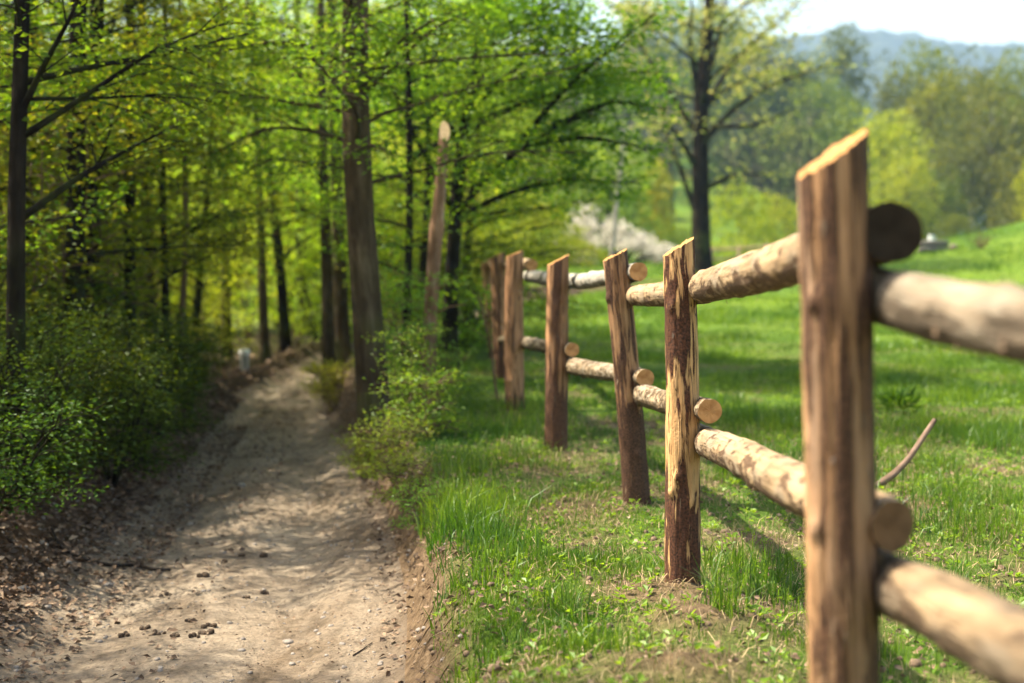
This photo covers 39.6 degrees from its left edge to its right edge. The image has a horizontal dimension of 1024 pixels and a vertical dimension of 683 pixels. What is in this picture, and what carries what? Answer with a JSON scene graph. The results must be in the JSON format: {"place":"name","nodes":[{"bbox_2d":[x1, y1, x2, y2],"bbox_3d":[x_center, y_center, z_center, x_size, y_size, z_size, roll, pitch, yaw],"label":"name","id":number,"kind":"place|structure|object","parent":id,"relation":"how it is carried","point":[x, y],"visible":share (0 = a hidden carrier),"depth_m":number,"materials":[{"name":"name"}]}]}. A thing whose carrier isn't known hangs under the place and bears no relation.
{"place":"outdoors","nodes":[
{"label":"outdoors","id":0,"kind":"place"},
{"bbox_2d":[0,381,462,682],"bbox_3d":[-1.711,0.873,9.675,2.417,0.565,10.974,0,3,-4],"label":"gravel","id":1,"kind":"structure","parent":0,"point":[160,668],"depth_m":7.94,"materials":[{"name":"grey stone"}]},
{"bbox_2d":[0,289,572,682],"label":"dirt path","id":2,"kind":"structure","parent":0,"point":[108,652],"depth_m":7.31,"materials":[{"name":"beige soil"}]},
{"bbox_2d":[296,359,354,411],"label":"bush","id":3,"kind":"object","parent":2,"relation":"on","point":[323,393],"visible":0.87,"depth_m":14.52,"materials":[{"name":"green plant"}]},
{"bbox_2d":[173,0,495,374],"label":"beech tree","id":4,"kind":"object","parent":2,"relation":"on","point":[343,348],"visible":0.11,"depth_m":18.92,"materials":[{"name":"plant"}]},
{"bbox_2d":[187,0,482,390],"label":"beech tree","id":5,"kind":"object","parent":2,"relation":"on","point":[328,331],"visible":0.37,"depth_m":16.55,"materials":[{"name":"green plant"}]},
{"bbox_2d":[326,434,389,478],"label":"bush","id":6,"kind":"object","parent":2,"relation":"on","point":[361,458],"visible":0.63,"depth_m":10.44,"materials":[{"name":"green plant"}]},
{"bbox_2d":[351,398,493,682],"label":"bank roots","id":7,"kind":"object","parent":2,"relation":"on","point":[426,644],"visible":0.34,"depth_m":5.41,"materials":[{"name":"beige plant"}]},
{"bbox_2d":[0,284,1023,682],"bbox_3d":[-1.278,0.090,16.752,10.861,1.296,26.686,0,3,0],"label":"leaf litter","id":8,"kind":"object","parent":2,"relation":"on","point":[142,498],"visible":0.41,"depth_m":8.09,"materials":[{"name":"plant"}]},
{"bbox_2d":[329,385,1017,682],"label":"soil crumbs","id":9,"kind":"object","parent":2,"relation":"on","point":[915,663],"visible":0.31,"depth_m":5.58,"materials":[{"name":"brown soil"}]},
{"bbox_2d":[0,140,662,604],"bbox_3d":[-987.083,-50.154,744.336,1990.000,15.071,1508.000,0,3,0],"label":"forest floor","id":10,"kind":"structure","parent":0,"point":[308,350],"depth_m":9.33,"materials":[{"name":"soil"}]},
{"bbox_2d":[0,220,100,348],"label":"shrub","id":11,"kind":"object","parent":10,"relation":"on","point":[4,270],"visible":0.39,"depth_m":9.57,"materials":[{"name":"green plant"}]},
{"bbox_2d":[0,309,116,481],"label":"shrub","id":12,"kind":"object","parent":10,"relation":"on","point":[53,337],"visible":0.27,"depth_m":8.47,"materials":[{"name":"green plant"}]},
{"bbox_2d":[0,325,135,505],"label":"shrub","id":13,"kind":"object","parent":10,"relation":"on","point":[75,353],"visible":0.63,"depth_m":8.08,"materials":[{"name":"green plant"}]},
{"bbox_2d":[0,365,137,527],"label":"shrub","id":14,"kind":"object","parent":10,"relation":"on","point":[9,481],"visible":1,"depth_m":7.25,"materials":[{"name":"green plant"}]},
{"bbox_2d":[0,339,137,481],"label":"shrub","id":15,"kind":"object","parent":10,"relation":"on","point":[93,444],"visible":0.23,"depth_m":8.93,"materials":[{"name":"green plant"}]},
{"bbox_2d":[0,261,142,393],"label":"shrub","id":16,"kind":"object","parent":10,"relation":"on","point":[109,298],"visible":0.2,"depth_m":11.20,"materials":[{"name":"green plant"}]},
{"bbox_2d":[0,282,145,446],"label":"shrub","id":17,"kind":"object","parent":10,"relation":"on","point":[93,324],"visible":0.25,"depth_m":9.27,"materials":[{"name":"green plant"}]},
{"bbox_2d":[0,88,151,376],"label":"young beech","id":18,"kind":"object","parent":10,"relation":"on","point":[35,296],"visible":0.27,"depth_m":10.47,"materials":[{"name":"green plant"}]},
{"bbox_2d":[0,0,163,267],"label":"beech tree","id":19,"kind":"object","parent":10,"relation":"on","point":[7,106],"visible":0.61,"depth_m":9.15,"materials":[{"name":"green plant"}]},
{"bbox_2d":[0,71,179,376],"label":"young beech","id":20,"kind":"object","parent":10,"relation":"on","point":[110,227],"visible":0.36,"depth_m":11.32,"materials":[{"name":"green plant"}]},
{"bbox_2d":[0,305,190,444],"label":"shrub","id":21,"kind":"object","parent":10,"relation":"on","point":[128,343],"visible":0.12,"depth_m":9.74,"materials":[{"name":"green plant"}]},
{"bbox_2d":[0,0,198,263],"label":"beech tree","id":22,"kind":"object","parent":10,"relation":"on","point":[6,12],"visible":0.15,"depth_m":12.49,"materials":[{"name":"green plant"}]},
{"bbox_2d":[26,140,194,375],"bbox_3d":[-3.594,-0.662,12.411,1.469,2.273,1.771,0,3,-6],"label":"young beech","id":23,"kind":"object","parent":10,"relation":"on","point":[140,275],"visible":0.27,"depth_m":12.49,"materials":[{"name":"green plant"}]},
{"bbox_2d":[33,340,204,487],"bbox_3d":[-2.658,0.496,9.479,1.201,1.025,1.251,-1,4,-17],"label":"shrub","id":24,"kind":"object","parent":10,"relation":"on","point":[145,459],"visible":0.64,"depth_m":9.45,"materials":[{"name":"green plant"}]},
{"bbox_2d":[28,301,214,431],"bbox_3d":[-3.246,0.223,11.091,1.682,1.096,1.525,1,3,12],"label":"shrub","id":25,"kind":"object","parent":10,"relation":"on","point":[163,323],"visible":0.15,"depth_m":11.15,"materials":[{"name":"green plant"}]},
{"bbox_2d":[0,0,249,318],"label":"beech tree","id":26,"kind":"object","parent":10,"relation":"on","point":[170,210],"visible":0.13,"depth_m":15.48,"materials":[{"name":"green plant"}]},
{"bbox_2d":[0,0,257,385],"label":"beech tree","id":27,"kind":"object","parent":10,"relation":"on","point":[94,48],"visible":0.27,"depth_m":11.69,"materials":[{"name":"green plant"}]},
{"bbox_2d":[0,0,280,406],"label":"beech tree","id":28,"kind":"object","parent":10,"relation":"on","point":[72,204],"visible":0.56,"depth_m":10.92,"materials":[{"name":"green plant"}]},
{"bbox_2d":[0,0,281,390],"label":"beech tree","id":29,"kind":"object","parent":10,"relation":"on","point":[129,201],"visible":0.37,"depth_m":12.43,"materials":[{"name":"green plant"}]},
{"bbox_2d":[0,0,284,326],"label":"beech tree","id":30,"kind":"object","parent":10,"relation":"on","point":[34,149],"visible":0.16,"depth_m":13.24,"materials":[{"name":"green plant"}]},
{"bbox_2d":[0,0,289,489],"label":"beech tree","id":31,"kind":"object","parent":10,"relation":"on","point":[18,213],"visible":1,"depth_m":8.28,"materials":[{"name":"green plant"}]},
{"bbox_2d":[83,344,216,464],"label":"shrub","id":32,"kind":"object","parent":10,"relation":"on","point":[170,404],"visible":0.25,"depth_m":10.51,"materials":[{"name":"green plant"}]},
{"bbox_2d":[103,304,222,393],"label":"shrub","id":33,"kind":"object","parent":10,"relation":"on","point":[175,321],"visible":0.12,"depth_m":13.32,"materials":[{"name":"green plant"}]},
{"bbox_2d":[104,328,225,440],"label":"shrub","id":34,"kind":"object","parent":10,"relation":"on","point":[191,384],"visible":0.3,"depth_m":11.64,"materials":[{"name":"green plant"}]},
{"bbox_2d":[101,178,241,358],"bbox_3d":[-3.808,-0.765,14.958,1.907,2.448,1.582,-1,3,-13],"label":"young beech","id":35,"kind":"object","parent":10,"relation":"on","point":[178,288],"visible":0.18,"depth_m":15.02,"materials":[{"name":"green plant"}]},
{"bbox_2d":[58,0,293,395],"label":"beech tree","id":36,"kind":"object","parent":10,"relation":"on","point":[165,283],"visible":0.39,"depth_m":13.50,"materials":[{"name":"green plant"}]},
{"bbox_2d":[120,245,255,360],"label":"understory bush","id":37,"kind":"object","parent":10,"relation":"on","point":[214,297],"visible":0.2,"depth_m":19.52,"materials":[{"name":"green plant"}]},
{"bbox_2d":[102,0,273,395],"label":"beech tree","id":38,"kind":"object","parent":10,"relation":"on","point":[183,294],"visible":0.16,"depth_m":13.86,"materials":[{"name":"plant"}]},
{"bbox_2d":[1,0,377,332],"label":"beech tree","id":39,"kind":"object","parent":10,"relation":"on","point":[279,203],"visible":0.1,"depth_m":16.41,"materials":[{"name":"green plant"}]},
{"bbox_2d":[155,334,242,409],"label":"shrub","id":40,"kind":"object","parent":10,"relation":"on","point":[188,403],"visible":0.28,"depth_m":13.61,"materials":[{"name":"green plant"}]},
{"bbox_2d":[159,320,243,381],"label":"shrub","id":41,"kind":"object","parent":10,"relation":"on","point":[210,326],"visible":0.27,"depth_m":15.61,"materials":[{"name":"green plant"}]},
{"bbox_2d":[105,0,324,366],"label":"beech tree","id":42,"kind":"object","parent":10,"relation":"on","point":[197,300],"visible":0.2,"depth_m":17.21,"materials":[{"name":"green plant"}]},
{"bbox_2d":[166,0,328,358],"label":"beech tree","id":43,"kind":"object","parent":10,"relation":"on","point":[224,317],"visible":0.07,"depth_m":20.40,"materials":[{"name":"green plant"}]},
{"bbox_2d":[192,189,314,342],"bbox_3d":[-4.360,-1.234,22.970,2.043,2.623,1.695,-2,4,-27],"label":"understory bush","id":44,"kind":"object","parent":10,"relation":"on","point":[247,333],"visible":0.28,"depth_m":23.00,"materials":[{"name":"green plant"}]},
{"bbox_2d":[171,0,345,363],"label":"beech tree","id":45,"kind":"object","parent":10,"relation":"on","point":[265,353],"visible":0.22,"depth_m":18.51,"materials":[{"name":"green plant"}]},
{"bbox_2d":[137,0,433,353],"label":"beech tree","id":46,"kind":"object","parent":10,"relation":"on","point":[284,338],"visible":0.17,"depth_m":19.86,"materials":[{"name":"green plant"}]},
{"bbox_2d":[235,187,351,347],"bbox_3d":[-3.256,-1.096,21.925,2.043,2.623,1.695,0,3,4],"label":"understory bush","id":47,"kind":"object","parent":10,"relation":"on","point":[270,273],"visible":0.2,"depth_m":21.85,"materials":[{"name":"green plant"}]},
{"bbox_2d":[178,0,424,337],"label":"beech tree","id":48,"kind":"object","parent":10,"relation":"on","point":[304,190],"visible":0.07,"depth_m":23.89,"materials":[{"name":"green plant"}]},
{"bbox_2d":[234,212,389,341],"bbox_3d":[-2.901,-0.918,21.005,2.672,2.190,2.566,0,3,3],"label":"understory bush","id":49,"kind":"object","parent":10,"relation":"on","point":[312,324],"visible":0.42,"depth_m":20.81,"materials":[{"name":"green plant"}]},
{"bbox_2d":[288,209,422,342],"bbox_3d":[-2.000,-0.977,20.922,2.851,2.336,2.737,2,4,34],"label":"understory bush","id":50,"kind":"object","parent":10,"relation":"on","point":[349,293],"visible":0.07,"depth_m":20.71,"materials":[{"name":"green plant"}]},
{"bbox_2d":[497,201,593,267],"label":"lime bush","id":51,"kind":"object","parent":10,"relation":"on","point":[567,237],"visible":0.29,"depth_m":37.76,"materials":[{"name":"green plant"}]},
{"bbox_2d":[505,0,641,251],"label":"beech tree","id":52,"kind":"object","parent":10,"relation":"on","point":[575,98],"visible":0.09,"depth_m":67.08,"materials":[{"name":"green plant"}]},
{"bbox_2d":[549,138,666,263],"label":"broadleaf tree","id":53,"kind":"object","parent":10,"relation":"on","point":[608,213],"visible":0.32,"depth_m":57.59,"materials":[{"name":"green plant"}]},
{"bbox_2d":[574,112,667,256],"bbox_3d":[2.375,-3.134,30.746,2.128,3.834,2.080,0,3,0],"label":"birch tree","id":54,"kind":"object","parent":10,"relation":"on","point":[614,230],"visible":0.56,"depth_m":30.86,"materials":[{"name":"green plant"}]},
{"bbox_2d":[572,202,674,262],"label":"blossom tree","id":55,"kind":"object","parent":10,"relation":"on","point":[635,243],"visible":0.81,"depth_m":42.65,"materials":[{"name":"white plant"}]},
{"bbox_2d":[634,154,677,262],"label":"broadleaf tree","id":56,"kind":"object","parent":10,"relation":"on","point":[664,211],"visible":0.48,"depth_m":61.45,"materials":[{"name":"green plant"}]},
{"bbox_2d":[1,0,1023,53],"label":"sky","id":57,"kind":"structure","parent":0,"point":[992,22],"materials":[{"name":"white"}]},
{"bbox_2d":[45,24,1023,232],"bbox_3d":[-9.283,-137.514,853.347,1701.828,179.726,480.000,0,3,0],"label":"hills","id":58,"kind":"structure","parent":0,"point":[881,40],"depth_m":968.23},
{"bbox_2d":[334,138,1023,682],"bbox_3d":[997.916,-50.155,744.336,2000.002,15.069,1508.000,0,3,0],"label":"meadow","id":59,"kind":"structure","parent":0,"point":[426,660],"depth_m":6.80,"materials":[{"name":"plant"}]},
{"bbox_2d":[96,0,616,457],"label":"beech tree","id":60,"kind":"object","parent":59,"relation":"on","point":[356,60],"visible":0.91,"depth_m":10.79,"materials":[{"name":"green plant"}]},
{"bbox_2d":[333,172,444,332],"bbox_3d":[-1.592,-1.179,18.886,1.469,2.273,1.771,-2,4,-24],"label":"understory bush","id":61,"kind":"object","parent":59,"relation":"on","point":[390,248],"visible":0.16,"depth_m":18.94,"materials":[{"name":"green plant"}]},
{"bbox_2d":[336,408,442,483],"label":"bush","id":62,"kind":"object","parent":59,"relation":"on","point":[390,435],"visible":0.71,"depth_m":9.33,"materials":[{"name":"green plant"}]},
{"bbox_2d":[355,442,444,507],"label":"bush","id":63,"kind":"object","parent":59,"relation":"on","point":[394,472],"visible":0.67,"depth_m":8.34,"materials":[{"name":"green plant"}]},
{"bbox_2d":[361,319,450,440],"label":"bush","id":64,"kind":"object","parent":59,"relation":"on","point":[411,359],"visible":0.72,"depth_m":9.91,"materials":[{"name":"green plant"}]},
{"bbox_2d":[363,361,476,437],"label":"bush","id":65,"kind":"object","parent":59,"relation":"on","point":[436,394],"visible":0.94,"depth_m":9.62,"materials":[{"name":"green plant"}]},
{"bbox_2d":[336,185,509,324],"bbox_3d":[-1.234,-1.094,19.462,2.494,2.044,2.395,-1,4,-22],"label":"understory bush","id":66,"kind":"object","parent":59,"relation":"on","point":[398,214],"visible":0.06,"depth_m":19.26,"materials":[{"name":"green plant"}]},
{"bbox_2d":[379,256,468,402],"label":"bush","id":67,"kind":"object","parent":59,"relation":"on","point":[403,327],"visible":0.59,"depth_m":11.58,"materials":[{"name":"green plant"}]},
{"bbox_2d":[385,475,463,529],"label":"bush","id":68,"kind":"object","parent":59,"relation":"on","point":[413,503],"visible":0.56,"depth_m":7.54,"materials":[{"name":"green plant"}]},
{"bbox_2d":[383,121,466,399],"bbox_3d":[-0.746,-0.635,12.045,0.769,2.442,0.318,0,3,5],"label":"tree stub","id":69,"kind":"object","parent":59,"relation":"on","point":[436,229],"visible":0.65,"depth_m":11.94,"materials":[{"name":"brown wood"}]},
{"bbox_2d":[284,0,569,378],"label":"hornbeam tree","id":70,"kind":"object","parent":59,"relation":"on","point":[408,233],"visible":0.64,"depth_m":13.49,"materials":[{"name":"green plant"}]},
{"bbox_2d":[306,0,582,352],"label":"hornbeam tree","id":71,"kind":"object","parent":59,"relation":"on","point":[423,248],"visible":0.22,"depth_m":15.97,"materials":[{"name":"green plant"}]},
{"bbox_2d":[380,271,527,363],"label":"bush","id":72,"kind":"object","parent":59,"relation":"on","point":[467,333],"visible":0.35,"depth_m":15.07,"materials":[{"name":"green plant"}]},
{"bbox_2d":[251,0,689,369],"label":"hornbeam tree","id":73,"kind":"object","parent":59,"relation":"on","point":[601,79],"visible":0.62,"depth_m":14.11,"materials":[{"name":"green plant"}]},
{"bbox_2d":[331,91,615,344],"bbox_3d":[-0.462,-1.444,16.961,3.542,3.221,3.472,0,3,0],"label":"hornbeam tree","id":74,"kind":"object","parent":59,"relation":"on","point":[487,242],"visible":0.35,"depth_m":17.00,"materials":[{"name":"green plant"}]},
{"bbox_2d":[413,242,537,353],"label":"bush","id":75,"kind":"object","parent":59,"relation":"on","point":[467,279],"visible":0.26,"depth_m":16.03,"materials":[{"name":"green plant"}]},
{"bbox_2d":[414,49,851,245],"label":"slope woods","id":76,"kind":"object","parent":59,"relation":"on","point":[762,161],"visible":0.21,"depth_m":110.12,"materials":[{"name":"plant"}]},
{"bbox_2d":[606,0,680,141],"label":"broadleaf tree","id":77,"kind":"object","parent":59,"relation":"on","point":[644,3],"visible":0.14,"depth_m":142.63,"materials":[{"name":"green plant"}]},
{"bbox_2d":[632,0,742,150],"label":"broadleaf tree","id":78,"kind":"object","parent":59,"relation":"on","point":[684,77],"visible":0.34,"depth_m":137.91,"materials":[{"name":"green plant"}]},
{"bbox_2d":[388,370,1023,682],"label":"ground cover","id":79,"kind":"object","parent":59,"relation":"on","point":[625,677],"visible":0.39,"depth_m":6.38,"materials":[{"name":"green plant"}]},
{"bbox_2d":[681,8,769,110],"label":"broadleaf tree","id":80,"kind":"object","parent":59,"relation":"on","point":[743,30],"visible":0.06,"depth_m":147.84,"materials":[{"name":"green plant"}]},
{"bbox_2d":[596,0,864,273],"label":"meadow tree","id":81,"kind":"object","parent":59,"relation":"on","point":[703,99],"visible":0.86,"depth_m":33.59,"materials":[{"name":"green plant"}]},
{"bbox_2d":[710,181,783,263],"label":"lime bush","id":82,"kind":"object","parent":59,"relation":"on","point":[746,213],"visible":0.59,"depth_m":55.37,"materials":[{"name":"green plant"}]},
{"bbox_2d":[480,129,1023,682],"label":"rustic fence","id":83,"kind":"object","parent":59,"relation":"on","point":[838,249],"visible":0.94,"depth_m":2.68,"materials":[{"name":"brown wood"}]},
{"bbox_2d":[731,190,797,252],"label":"lime bush","id":84,"kind":"object","parent":59,"relation":"on","point":[791,215],"visible":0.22,"depth_m":59.56,"materials":[{"name":"green plant"}]},
{"bbox_2d":[730,31,809,116],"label":"broadleaf tree","id":85,"kind":"object","parent":59,"relation":"on","point":[768,62],"visible":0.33,"depth_m":140.04,"materials":[{"name":"green plant"}]},
{"bbox_2d":[771,50,839,140],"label":"broadleaf tree","id":86,"kind":"object","parent":59,"relation":"on","point":[810,75],"visible":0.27,"depth_m":137.22,"materials":[{"name":"green plant"}]},
{"bbox_2d":[785,75,856,160],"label":"broadleaf tree","id":87,"kind":"object","parent":59,"relation":"on","point":[836,94],"visible":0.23,"depth_m":130.51,"materials":[{"name":"green plant"}]},
{"bbox_2d":[806,97,880,199],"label":"broadleaf tree","id":88,"kind":"object","parent":59,"relation":"on","point":[845,129],"visible":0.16,"depth_m":103.18,"materials":[{"name":"green plant"}]},
{"bbox_2d":[816,19,874,132],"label":"broadleaf tree","id":89,"kind":"object","parent":59,"relation":"on","point":[848,78],"visible":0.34,"depth_m":147.58,"materials":[{"name":"green plant"}]},
{"bbox_2d":[864,49,927,194],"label":"broadleaf tree","id":90,"kind":"object","parent":59,"relation":"on","point":[885,95],"visible":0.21,"depth_m":120.59,"materials":[{"name":"green plant"}]},
{"bbox_2d":[850,108,944,239],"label":"broadleaf tree","id":91,"kind":"object","parent":59,"relation":"on","point":[875,148],"visible":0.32,"depth_m":82.19,"materials":[{"name":"green plant"}]},
{"bbox_2d":[874,384,924,411],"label":"dock plant","id":92,"kind":"object","parent":59,"relation":"on","point":[888,399],"visible":0.98,"depth_m":10.92,"materials":[{"name":"green plant"}]},
{"bbox_2d":[877,418,936,488],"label":"fallen branch","id":93,"kind":"object","parent":59,"relation":"on","point":[895,472],"visible":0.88,"depth_m":7.59,"materials":[{"name":"brown wood"}]},
{"bbox_2d":[874,144,943,239],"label":"broadleaf tree","id":94,"kind":"object","parent":59,"relation":"on","point":[903,187],"visible":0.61,"depth_m":77.13,"materials":[{"name":"green plant"}]},
{"bbox_2d":[878,39,960,215],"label":"broadleaf tree","id":95,"kind":"object","parent":59,"relation":"on","point":[923,66],"visible":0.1,"depth_m":124.58,"materials":[{"name":"green plant"}]},
{"bbox_2d":[883,66,973,237],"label":"broadleaf tree","id":96,"kind":"object","parent":59,"relation":"on","point":[931,115],"visible":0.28,"depth_m":98.60,"materials":[{"name":"green plant"}]},
{"bbox_2d":[892,164,988,240],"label":"broadleaf tree","id":97,"kind":"object","parent":59,"relation":"on","point":[942,187],"visible":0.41,"depth_m":79.22,"materials":[{"name":"green plant"}]},
{"bbox_2d":[920,124,988,237],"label":"broadleaf tree","id":98,"kind":"object","parent":59,"relation":"on","point":[956,163],"visible":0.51,"depth_m":88.79,"materials":[{"name":"green plant"}]},
{"bbox_2d":[933,62,1003,229],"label":"broadleaf tree","id":99,"kind":"object","parent":59,"relation":"on","point":[953,108],"visible":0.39,"depth_m":93.38,"materials":[{"name":"green plant"}]},
{"bbox_2d":[944,42,1023,224],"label":"broadleaf tree","id":100,"kind":"object","parent":59,"relation":"on","point":[989,71],"visible":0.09,"depth_m":110.47,"materials":[{"name":"green plant"}]},
{"bbox_2d":[959,70,1023,228],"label":"broadleaf tree","id":101,"kind":"object","parent":59,"relation":"on","point":[992,96],"visible":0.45,"depth_m":89.22,"materials":[{"name":"green plant"}]},
{"bbox_2d":[975,99,1023,230],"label":"broadleaf tree","id":102,"kind":"object","parent":59,"relation":"on","point":[1018,130],"visible":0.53,"depth_m":87.11,"materials":[{"name":"green plant"}]},
{"bbox_2d":[982,46,1023,214],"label":"broadleaf tree","id":103,"kind":"object","parent":59,"relation":"on","point":[1004,79],"visible":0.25,"depth_m":106.68,"materials":[{"name":"green plant"}]},
{"bbox_2d":[987,120,1023,227],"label":"broadleaf tree","id":104,"kind":"object","parent":59,"relation":"on","point":[1017,218],"visible":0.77,"depth_m":81.87,"materials":[{"name":"green plant"}]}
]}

